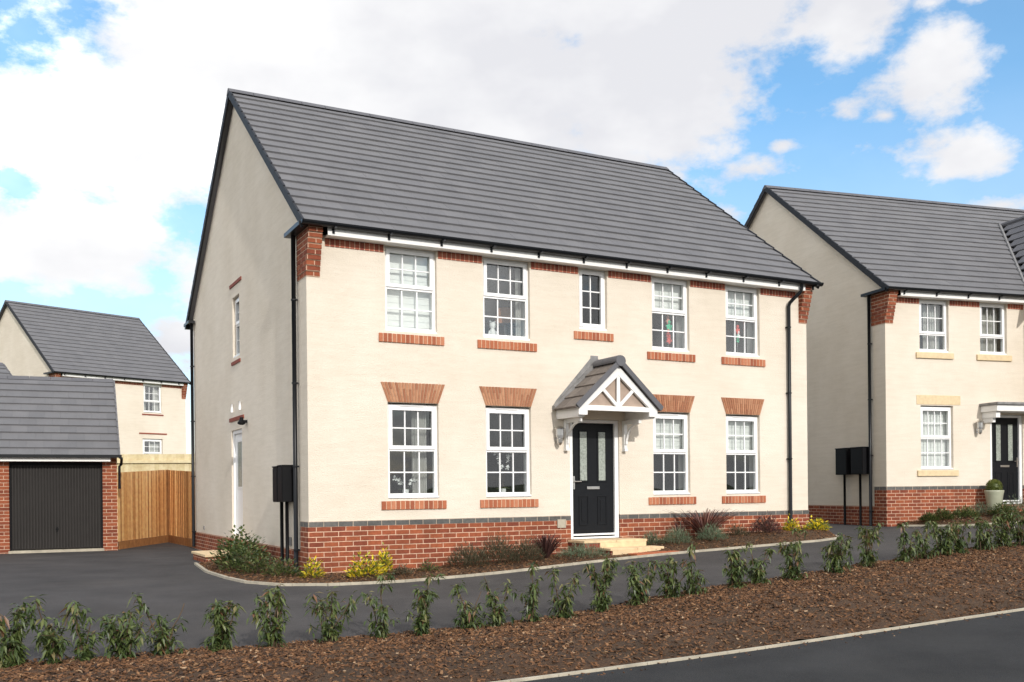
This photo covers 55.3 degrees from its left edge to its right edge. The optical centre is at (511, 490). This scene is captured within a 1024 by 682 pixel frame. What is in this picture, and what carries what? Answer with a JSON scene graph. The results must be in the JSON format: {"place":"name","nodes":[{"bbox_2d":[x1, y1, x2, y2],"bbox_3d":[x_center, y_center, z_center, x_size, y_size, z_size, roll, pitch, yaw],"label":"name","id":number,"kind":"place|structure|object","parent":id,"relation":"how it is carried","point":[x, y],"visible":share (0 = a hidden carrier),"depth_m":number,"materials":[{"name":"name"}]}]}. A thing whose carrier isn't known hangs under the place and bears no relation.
{"place":"outdoors","nodes":[
{"label":"outdoors","id":0,"kind":"place"},
{"bbox_2d":[0,504,1023,661],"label":"driveway","id":1,"kind":"structure","parent":0,"point":[169,579],"depth_m":12.80,"materials":[{"name":"grey asphalt"}]},
{"bbox_2d":[0,0,1023,453],"label":"sky","id":2,"kind":"structure","parent":0,"point":[111,111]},
{"bbox_2d":[156,536,1017,681],"bbox_3d":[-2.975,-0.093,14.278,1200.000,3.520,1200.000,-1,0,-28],"label":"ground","id":3,"kind":"structure","parent":0,"point":[786,642],"depth_m":9.87,"materials":[{"name":"brown soil"}]},
{"bbox_2d":[0,375,122,553],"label":"garage","id":4,"kind":"structure","parent":3,"relation":"on","point":[60,454],"depth_m":21.63,"materials":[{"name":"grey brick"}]},
{"bbox_2d":[8,462,103,553],"bbox_3d":[-9.942,0.380,21.354,1.890,2.009,0.210,-1,0,-24],"label":"garage door","id":5,"kind":"structure","parent":4,"relation":"in","point":[55,506],"depth_m":21.37,"materials":[{"name":"grey metal"}]},
{"bbox_2d":[0,300,190,453],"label":"house","id":6,"kind":"structure","parent":3,"relation":"on","point":[131,357],"depth_m":43.41,"materials":[{"name":"beige paint"}]},
{"bbox_2d":[142,384,163,415],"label":"window","id":7,"kind":"structure","parent":6,"relation":"in","point":[156,389],"depth_m":43.84,"materials":[{"name":"white plastic"}]},
{"bbox_2d":[139,432,166,453],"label":"window","id":8,"kind":"structure","parent":6,"relation":"in","point":[155,445],"depth_m":43.76,"materials":[{"name":"white plastic"}]},
{"bbox_2d":[117,470,168,548],"bbox_3d":[-8.988,0.536,23.823,0.145,2.158,3.508,-1,0,-1],"label":"fence","id":9,"kind":"object","parent":3,"relation":"on","point":[142,504],"visible":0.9,"depth_m":23.65,"materials":[{"name":"brown wood"}]},
{"bbox_2d":[117,454,194,472],"bbox_3d":[-12.043,-0.150,30.884,10.190,1.990,0.180,-1,0,-8],"label":"fence","id":10,"kind":"object","parent":3,"relation":"on","point":[147,462],"visible":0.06,"depth_m":30.95,"materials":[{"name":"beige paint"}]},
{"bbox_2d":[168,470,194,547],"bbox_3d":[-8.062,0.532,24.041,0.145,2.148,3.439,-1,0,-30],"label":"fence","id":11,"kind":"object","parent":3,"relation":"on","point":[180,504],"visible":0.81,"depth_m":24.20,"materials":[{"name":"brown wood"}]},
{"bbox_2d":[191,550,228,561],"bbox_3d":[-5.461,1.289,18.182,0.735,0.285,1.360,-1,0,-28],"label":"side step","id":12,"kind":"object","parent":3,"relation":"on","point":[202,556],"visible":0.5,"depth_m":17.95,"materials":[{"name":"beige brick"}]},
{"bbox_2d":[184,88,823,573],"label":"house","id":13,"kind":"structure","parent":3,"relation":"on","point":[360,278],"depth_m":16.72,"materials":[{"name":"beige brick"}]},
{"bbox_2d":[229,276,241,365],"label":"window","id":14,"kind":"structure","parent":13,"relation":"in","point":[234,283],"depth_m":18.66,"materials":[{"name":"white plastic"}]},
{"bbox_2d":[229,414,243,533],"bbox_3d":[-5.132,-0.277,18.455,0.140,2.230,1.200,-1,0,-28],"label":"side door","id":15,"kind":"structure","parent":13,"relation":"in","point":[237,434],"depth_m":18.68,"materials":[{"name":"white plastic"}]},
{"bbox_2d":[379,246,443,345],"bbox_3d":[-1.585,-2.997,15.131,1.094,1.470,0.232,-1,0,-28],"label":"window","id":16,"kind":"structure","parent":13,"relation":"in","point":[404,268],"depth_m":15.18,"materials":[{"name":"white plastic"}]},
{"bbox_2d":[381,382,446,509],"bbox_3d":[-1.578,-0.682,15.175,1.067,1.940,0.325,-1,0,-28],"label":"window","id":17,"kind":"structure","parent":13,"relation":"in","point":[397,391],"depth_m":15.15,"materials":[{"name":"white plastic"}]},
{"bbox_2d":[493,452,511,491],"bbox_3d":[-0.131,-0.308,16.055,0.310,0.752,0.275,-1,0,12],"label":"orchid","id":18,"kind":"object","parent":13,"relation":"on","point":[507,468],"visible":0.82,"depth_m":16.05,"materials":[{"name":"white plant"}]},
{"bbox_2d":[495,307,515,334],"bbox_3d":[-0.117,-2.551,16.934,0.560,1.200,0.560,-1,0,-28],"label":"table lamp","id":19,"kind":"object","parent":13,"relation":"on","point":[504,312],"visible":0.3,"depth_m":16.80,"materials":[{"name":"grey fabric"}]},
{"bbox_2d":[477,258,536,351],"bbox_3d":[-0.113,-3.036,15.962,1.153,1.520,0.325,-1,0,-28],"label":"window","id":20,"kind":"structure","parent":13,"relation":"in","point":[520,297],"depth_m":15.95,"materials":[{"name":"white plastic"}]},
{"bbox_2d":[479,386,538,507],"bbox_3d":[-0.081,-0.696,15.967,1.133,1.940,0.325,-1,0,-28],"label":"window","id":21,"kind":"structure","parent":13,"relation":"in","point":[493,396],"depth_m":15.86,"materials":[{"name":"white plastic"}]},
{"bbox_2d":[574,269,613,341],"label":"window","id":22,"kind":"structure","parent":13,"relation":"in","point":[601,326],"depth_m":16.67,"materials":[{"name":"white plastic"}]},
{"bbox_2d":[570,420,618,538],"bbox_3d":[1.391,-0.193,16.646,0.975,2.015,0.119,-1,0,-28],"label":"front door","id":23,"kind":"structure","parent":13,"relation":"in","point":[594,487],"depth_m":16.66,"materials":[{"name":"black wood"}]},
{"bbox_2d":[665,315,671,343],"bbox_3d":[2.820,-2.920,17.575,0.142,1.100,0.064,-1,0,-28],"label":"hanging toy","id":24,"kind":"object","parent":13,"relation":"hanging from","point":[668,326],"visible":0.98,"depth_m":17.56,"materials":[{"name":"multicoloured fabric"}]},
{"bbox_2d":[647,277,694,361],"bbox_3d":[2.803,-3.065,17.506,1.154,1.520,0.324,-1,0,-28],"label":"window","id":25,"kind":"structure","parent":13,"relation":"in","point":[672,293],"depth_m":17.50,"materials":[{"name":"white plastic"}]},
{"bbox_2d":[648,394,695,504],"bbox_3d":[2.818,-0.725,17.502,1.134,1.940,0.325,-1,0,-28],"label":"window","id":26,"kind":"structure","parent":13,"relation":"in","point":[670,431],"depth_m":17.48,"materials":[{"name":"white plastic"}]},
{"bbox_2d":[721,285,765,366],"bbox_3d":[4.279,-3.079,18.287,1.174,1.520,0.325,-1,0,-28],"label":"window","id":27,"kind":"structure","parent":13,"relation":"in","point":[741,302],"depth_m":18.28,"materials":[{"name":"white plastic"}]},
{"bbox_2d":[721,397,765,502],"bbox_3d":[4.276,-0.739,18.274,1.153,1.940,0.325,-1,0,-28],"label":"window","id":28,"kind":"structure","parent":13,"relation":"in","point":[741,431],"depth_m":18.25,"materials":[{"name":"white plastic"}]},
{"bbox_2d":[0,542,1023,681],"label":"mulch verge","id":29,"kind":"structure","parent":3,"relation":"on","point":[711,640],"depth_m":9.44,"materials":[{"name":"brown wood"}]},
{"bbox_2d":[0,602,43,668],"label":"laurel shrub","id":30,"kind":"object","parent":29,"relation":"on","point":[10,653],"visible":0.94,"depth_m":8.12,"materials":[{"name":"green plant"}]},
{"bbox_2d":[21,594,80,664],"bbox_3d":[-3.899,1.226,8.225,0.496,0.710,0.422,-1,0,-18],"label":"laurel shrub","id":31,"kind":"object","parent":29,"relation":"on","point":[52,652],"visible":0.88,"depth_m":8.23,"materials":[{"name":"green plant"}]},
{"bbox_2d":[56,600,105,661],"bbox_3d":[-3.679,1.260,8.347,0.335,0.656,0.373,-1,0,26],"label":"laurel shrub","id":32,"kind":"object","parent":29,"relation":"on","point":[84,650],"visible":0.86,"depth_m":8.36,"materials":[{"name":"green plant"}]},
{"bbox_2d":[94,608,156,659],"bbox_3d":[-3.373,1.313,8.549,0.524,0.540,0.376,-1,0,-32],"label":"laurel shrub","id":33,"kind":"object","parent":29,"relation":"on","point":[111,631],"visible":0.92,"depth_m":8.50,"materials":[{"name":"green plant"}]},
{"bbox_2d":[127,592,187,655],"bbox_3d":[-3.131,1.252,8.754,0.525,0.704,0.437,-1,0,0],"label":"laurel shrub","id":34,"kind":"object","parent":29,"relation":"on","point":[162,646],"visible":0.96,"depth_m":8.70,"materials":[{"name":"green plant"}]},
{"bbox_2d":[199,598,245,651],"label":"laurel shrub","id":35,"kind":"object","parent":29,"relation":"on","point":[219,639],"visible":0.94,"depth_m":8.86,"materials":[{"name":"green plant"}]},
{"bbox_2d":[246,584,291,647],"bbox_3d":[-2.250,1.205,9.159,0.364,0.644,0.423,-1,0,18],"label":"laurel shrub","id":36,"kind":"object","parent":29,"relation":"on","point":[270,637],"visible":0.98,"depth_m":9.10,"materials":[{"name":"green plant"}]},
{"bbox_2d":[303,586,360,642],"bbox_3d":[-1.776,1.218,9.425,0.540,0.615,0.516,-1,0,-34],"label":"laurel shrub","id":37,"kind":"object","parent":29,"relation":"on","point":[329,631],"visible":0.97,"depth_m":9.34,"materials":[{"name":"green plant"}]},
{"bbox_2d":[353,570,399,639],"bbox_3d":[-1.310,1.201,9.591,0.405,0.823,0.373,-1,0,42],"label":"laurel shrub","id":38,"kind":"object","parent":29,"relation":"on","point":[382,629],"visible":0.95,"depth_m":9.60,"materials":[{"name":"green plant"}]},
{"bbox_2d":[402,573,444,635],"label":"laurel shrub","id":39,"kind":"object","parent":29,"relation":"on","point":[421,626],"visible":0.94,"depth_m":9.78,"materials":[{"name":"green plant"}]},
{"bbox_2d":[448,580,483,629],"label":"laurel shrub","id":40,"kind":"object","parent":29,"relation":"on","point":[468,619],"visible":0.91,"depth_m":9.98,"materials":[{"name":"green plant"}]},
{"bbox_2d":[478,577,518,626],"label":"laurel shrub","id":41,"kind":"object","parent":29,"relation":"on","point":[496,615],"visible":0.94,"depth_m":10.27,"materials":[{"name":"green plant"}]},
{"bbox_2d":[517,562,543,622],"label":"laurel shrub","id":42,"kind":"object","parent":29,"relation":"on","point":[532,602],"visible":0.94,"depth_m":10.42,"materials":[{"name":"green plant"}]},
{"bbox_2d":[545,566,584,618],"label":"laurel shrub","id":43,"kind":"object","parent":29,"relation":"on","point":[566,601],"visible":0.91,"depth_m":10.62,"materials":[{"name":"green plant"}]},
{"bbox_2d":[582,554,619,611],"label":"laurel shrub","id":44,"kind":"object","parent":29,"relation":"on","point":[603,600],"visible":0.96,"depth_m":10.87,"materials":[{"name":"green plant"}]},
{"bbox_2d":[619,560,662,605],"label":"laurel shrub","id":45,"kind":"object","parent":29,"relation":"on","point":[639,589],"visible":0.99,"depth_m":11.03,"materials":[{"name":"green plant"}]},
{"bbox_2d":[653,554,692,597],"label":"laurel shrub","id":46,"kind":"object","parent":29,"relation":"on","point":[668,590],"visible":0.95,"depth_m":11.27,"materials":[{"name":"green plant"}]},
{"bbox_2d":[679,542,709,594],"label":"laurel shrub","id":47,"kind":"object","parent":29,"relation":"on","point":[691,589],"visible":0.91,"depth_m":11.43,"materials":[{"name":"green plant"}]},
{"bbox_2d":[722,547,748,588],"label":"laurel shrub","id":48,"kind":"object","parent":29,"relation":"on","point":[735,573],"visible":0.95,"depth_m":11.76,"materials":[{"name":"green plant"}]},
{"bbox_2d":[744,542,776,584],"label":"laurel shrub","id":49,"kind":"object","parent":29,"relation":"on","point":[757,576],"visible":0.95,"depth_m":11.92,"materials":[{"name":"green plant"}]},
{"bbox_2d":[775,527,809,580],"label":"laurel shrub","id":50,"kind":"object","parent":29,"relation":"on","point":[793,572],"visible":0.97,"depth_m":12.14,"materials":[{"name":"green plant"}]},
{"bbox_2d":[819,533,853,573],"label":"laurel shrub","id":51,"kind":"object","parent":29,"relation":"on","point":[836,564],"visible":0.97,"depth_m":12.44,"materials":[{"name":"green plant"}]},
{"bbox_2d":[853,522,883,566],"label":"laurel shrub","id":52,"kind":"object","parent":29,"relation":"on","point":[869,557],"visible":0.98,"depth_m":12.82,"materials":[{"name":"green plant"}]},
{"bbox_2d":[893,522,921,561],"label":"laurel shrub","id":53,"kind":"object","parent":29,"relation":"on","point":[908,553],"visible":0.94,"depth_m":13.10,"materials":[{"name":"green plant"}]},
{"bbox_2d":[912,521,938,558],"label":"laurel shrub","id":54,"kind":"object","parent":29,"relation":"on","point":[921,541],"visible":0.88,"depth_m":13.27,"materials":[{"name":"green plant"}]},
{"bbox_2d":[923,521,956,555],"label":"laurel shrub","id":55,"kind":"object","parent":29,"relation":"on","point":[945,548],"visible":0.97,"depth_m":13.44,"materials":[{"name":"green plant"}]},
{"bbox_2d":[944,517,973,552],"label":"laurel shrub","id":56,"kind":"object","parent":29,"relation":"on","point":[959,545],"visible":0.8,"depth_m":13.62,"materials":[{"name":"green plant"}]},
{"bbox_2d":[971,517,1001,549],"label":"laurel shrub","id":57,"kind":"object","parent":29,"relation":"on","point":[981,526],"visible":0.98,"depth_m":13.82,"materials":[{"name":"green plant"}]},
{"bbox_2d":[990,506,1022,546],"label":"laurel shrub","id":58,"kind":"object","parent":29,"relation":"on","point":[1004,540],"visible":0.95,"depth_m":14.06,"materials":[{"name":"green plant"}]},
{"bbox_2d":[999,508,1023,545],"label":"laurel shrub","id":59,"kind":"object","parent":29,"relation":"on","point":[1019,535],"visible":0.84,"depth_m":14.28,"materials":[{"name":"green plant"}]},
{"bbox_2d":[194,535,837,585],"bbox_3d":[0.456,1.142,17.544,11.350,0.477,5.125,-1,0,-28],"label":"bed edging","id":60,"kind":"object","parent":3,"relation":"on","point":[202,568],"visible":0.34,"depth_m":14.42,"materials":[{"name":"concrete"}]},
{"bbox_2d":[198,528,836,582],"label":"bark mulch","id":61,"kind":"object","parent":3,"relation":"on","point":[275,577],"visible":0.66,"depth_m":15.00,"materials":[{"name":"brown wood"}]},
{"bbox_2d":[208,524,273,567],"bbox_3d":[-4.373,0.891,15.786,1.059,0.692,0.918,-1,0,-28],"label":"bushy shrub","id":62,"kind":"object","parent":61,"relation":"on","point":[229,544],"visible":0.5,"depth_m":15.69,"materials":[{"name":"green plant"}]},
{"bbox_2d":[217,538,268,571],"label":"bushy shrub","id":63,"kind":"object","parent":61,"relation":"on","point":[238,561],"visible":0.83,"depth_m":14.90,"materials":[{"name":"green plant"}]},
{"bbox_2d":[235,551,277,573],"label":"shrub","id":64,"kind":"object","parent":61,"relation":"on","point":[260,564],"visible":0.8,"depth_m":14.31,"materials":[{"name":"green plant"}]},
{"bbox_2d":[272,466,283,565],"bbox_3d":[-3.567,0.468,15.147,0.221,1.690,0.305,-1,0,-28],"label":"meter box","id":65,"kind":"object","parent":61,"relation":"on","point":[275,483],"visible":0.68,"depth_m":15.12,"materials":[{"name":"black paint"}]},
{"bbox_2d":[272,469,276,500],"bbox_3d":[-3.663,-0.089,15.098,0.008,0.495,0.245,-1,0,-28],"label":"cabinet door","id":66,"kind":"structure","parent":65,"relation":"in","point":[274,470],"depth_m":15.09,"materials":[{"name":"black paint"}]},
{"bbox_2d":[261,556,304,576],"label":"shrub","id":67,"kind":"object","parent":61,"relation":"on","point":[285,568],"visible":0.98,"depth_m":13.80,"materials":[{"name":"green plant"}]},
{"bbox_2d":[277,465,292,563],"bbox_3d":[-3.423,0.462,14.875,0.221,1.700,0.300,-1,0,-28],"label":"meter box","id":68,"kind":"object","parent":61,"relation":"on","point":[285,483],"visible":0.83,"depth_m":14.77,"materials":[{"name":"black paint"}]},
{"bbox_2d":[278,467,281,500],"bbox_3d":[-3.520,-0.097,14.827,0.008,0.500,0.240,-1,0,-28],"label":"cabinet door","id":69,"kind":"structure","parent":68,"relation":"in","point":[279,469],"depth_m":14.80,"materials":[{"name":"black paint"}]},
{"bbox_2d":[300,556,325,577],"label":"yellow shrub","id":70,"kind":"object","parent":61,"relation":"on","point":[312,570],"visible":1,"depth_m":13.63,"materials":[{"name":"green plant"}]},
{"bbox_2d":[343,551,387,577],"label":"yellow shrub","id":71,"kind":"object","parent":61,"relation":"on","point":[369,569],"visible":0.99,"depth_m":13.71,"materials":[{"name":"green plant"}]},
{"bbox_2d":[376,542,394,572],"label":"yellow shrub","id":72,"kind":"object","parent":61,"relation":"on","point":[386,557],"visible":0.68,"depth_m":14.27,"materials":[{"name":"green plant"}]},
{"bbox_2d":[443,541,490,568],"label":"twiggy shrub","id":73,"kind":"object","parent":61,"relation":"on","point":[465,560],"visible":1,"depth_m":14.75,"materials":[{"name":"brown plant"}]},
{"bbox_2d":[476,531,521,564],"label":"twiggy shrub","id":74,"kind":"object","parent":61,"relation":"on","point":[503,549],"visible":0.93,"depth_m":14.98,"materials":[{"name":"brown plant"}]},
{"bbox_2d":[507,535,546,561],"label":"twiggy shrub","id":75,"kind":"object","parent":61,"relation":"on","point":[523,546],"visible":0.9,"depth_m":15.18,"materials":[{"name":"brown plant"}]},
{"bbox_2d":[525,532,566,558],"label":"spiky plant","id":76,"kind":"object","parent":61,"relation":"on","point":[548,548],"visible":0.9,"depth_m":15.43,"materials":[{"name":"purple plant"}]},
{"bbox_2d":[555,541,610,557],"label":"lavender","id":77,"kind":"object","parent":61,"relation":"on","point":[581,551],"visible":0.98,"depth_m":15.42,"materials":[{"name":"green plant"}]},
{"bbox_2d":[642,529,664,544],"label":"lavender","id":78,"kind":"object","parent":61,"relation":"on","point":[651,541],"visible":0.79,"depth_m":16.65,"materials":[{"name":"green plant"}]},
{"bbox_2d":[660,525,693,544],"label":"lavender","id":79,"kind":"object","parent":61,"relation":"on","point":[677,537],"visible":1,"depth_m":16.46,"materials":[{"name":"green plant"}]},
{"bbox_2d":[663,507,748,536],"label":"strap leaved plant","id":80,"kind":"object","parent":61,"relation":"on","point":[698,522],"visible":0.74,"depth_m":17.03,"materials":[{"name":"red plant"}]},
{"bbox_2d":[694,521,727,540],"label":"lavender","id":81,"kind":"object","parent":61,"relation":"on","point":[719,534],"visible":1,"depth_m":16.62,"materials":[{"name":"green plant"}]},
{"bbox_2d":[723,523,751,536],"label":"twiggy shrub","id":82,"kind":"object","parent":61,"relation":"on","point":[737,530],"visible":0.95,"depth_m":17.34,"materials":[{"name":"brown plant"}]},
{"bbox_2d":[749,511,782,533],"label":"twiggy shrub","id":83,"kind":"object","parent":61,"relation":"on","point":[761,526],"visible":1,"depth_m":17.53,"materials":[{"name":"brown plant"}]},
{"bbox_2d":[782,514,800,530],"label":"yellow shrub","id":84,"kind":"object","parent":61,"relation":"on","point":[792,524],"visible":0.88,"depth_m":18.10,"materials":[{"name":"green plant"}]},
{"bbox_2d":[802,515,830,530],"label":"yellow shrub","id":85,"kind":"object","parent":61,"relation":"on","point":[813,525],"visible":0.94,"depth_m":18.34,"materials":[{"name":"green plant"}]},
{"bbox_2d":[568,538,663,554],"bbox_3d":[1.728,1.114,16.252,1.340,0.595,0.870,-1,0,-28],"label":"doorstep","id":86,"kind":"object","parent":3,"relation":"on","point":[616,546],"visible":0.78,"depth_m":16.07,"materials":[{"name":"beige stone"}]},
{"bbox_2d":[491,608,1023,681],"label":"road kerb","id":87,"kind":"structure","parent":3,"relation":"on","point":[736,651],"depth_m":9.03,"materials":[{"name":"concrete"}]},
{"bbox_2d":[835,448,853,524],"bbox_3d":[7.740,-0.061,22.747,0.201,1.850,0.450,-1,0,-17],"label":"meter box","id":88,"kind":"object","parent":3,"relation":"on","point":[843,460],"visible":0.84,"depth_m":22.71,"materials":[{"name":"black paint"}]},
{"bbox_2d":[836,450,845,473],"bbox_3d":[7.646,-0.665,22.720,0.007,0.560,0.390,-1,0,-17],"label":"cabinet door","id":89,"kind":"structure","parent":88,"relation":"in","point":[840,454],"depth_m":22.71,"materials":[{"name":"black paint"}]},
{"bbox_2d":[850,447,868,525],"bbox_3d":[7.909,-0.063,22.203,0.201,1.850,0.450,-1,0,-17],"label":"meter box","id":90,"kind":"object","parent":3,"relation":"on","point":[859,461],"visible":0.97,"depth_m":22.14,"materials":[{"name":"black paint"}]},
{"bbox_2d":[851,448,861,473],"bbox_3d":[7.815,-0.667,22.175,0.007,0.560,0.390,-1,0,-17],"label":"cabinet door","id":91,"kind":"structure","parent":90,"relation":"in","point":[856,454],"depth_m":22.17,"materials":[{"name":"black paint"}]},
{"bbox_2d":[744,185,1023,526],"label":"house","id":92,"kind":"structure","parent":3,"relation":"on","point":[915,348],"depth_m":22.52,"materials":[{"name":"beige brick"}]},
{"bbox_2d":[916,299,953,358],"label":"window","id":93,"kind":"structure","parent":92,"relation":"in","point":[930,333],"depth_m":22.04,"materials":[{"name":"white plastic"}]},
{"bbox_2d":[916,395,959,475],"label":"window","id":94,"kind":"structure","parent":92,"relation":"in","point":[935,421],"depth_m":22.04,"materials":[{"name":"white plastic"}]},
{"bbox_2d":[976,303,1011,361],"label":"window","id":95,"kind":"structure","parent":92,"relation":"in","point":[988,322],"depth_m":22.52,"materials":[{"name":"white plastic"}]},
{"bbox_2d":[990,415,1021,503],"bbox_3d":[11.368,-0.712,22.532,0.910,2.040,0.119,-1,0,-17],"label":"front door","id":96,"kind":"structure","parent":92,"relation":"in","point":[1006,431],"depth_m":22.56,"materials":[{"name":"black wood"}]},
{"bbox_2d":[898,511,1023,524],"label":"neighbour bed","id":97,"kind":"object","parent":3,"relation":"on","point":[958,520],"visible":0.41,"depth_m":21.29,"materials":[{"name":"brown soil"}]},
{"bbox_2d":[918,511,940,520],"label":"shrub","id":98,"kind":"object","parent":97,"relation":"on","point":[930,516],"visible":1,"depth_m":21.21,"materials":[{"name":"green plant"}]},
{"bbox_2d":[933,507,954,519],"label":"shrub","id":99,"kind":"object","parent":97,"relation":"on","point":[943,514],"visible":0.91,"depth_m":21.23,"materials":[{"name":"green plant"}]},
{"bbox_2d":[950,504,981,517],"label":"shrub","id":100,"kind":"object","parent":97,"relation":"on","point":[965,513],"visible":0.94,"depth_m":21.34,"materials":[{"name":"green plant"}]},
{"bbox_2d":[968,501,994,514],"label":"lavender","id":101,"kind":"object","parent":97,"relation":"on","point":[983,509],"visible":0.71,"depth_m":21.71,"materials":[{"name":"green plant"}]},
{"bbox_2d":[984,479,1003,509],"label":"potted topiary","id":102,"kind":"object","parent":97,"relation":"on","point":[994,492],"visible":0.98,"depth_m":21.85,"materials":[{"name":"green plant"}]},
{"bbox_2d":[987,500,1017,514],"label":"shrub","id":103,"kind":"object","parent":97,"relation":"on","point":[1005,508],"visible":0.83,"depth_m":21.30,"materials":[{"name":"green plant"}]},
{"bbox_2d":[522,611,1023,681],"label":"road","id":104,"kind":"structure","parent":0,"point":[985,649],"depth_m":8.44,"materials":[{"name":"grey asphalt"}]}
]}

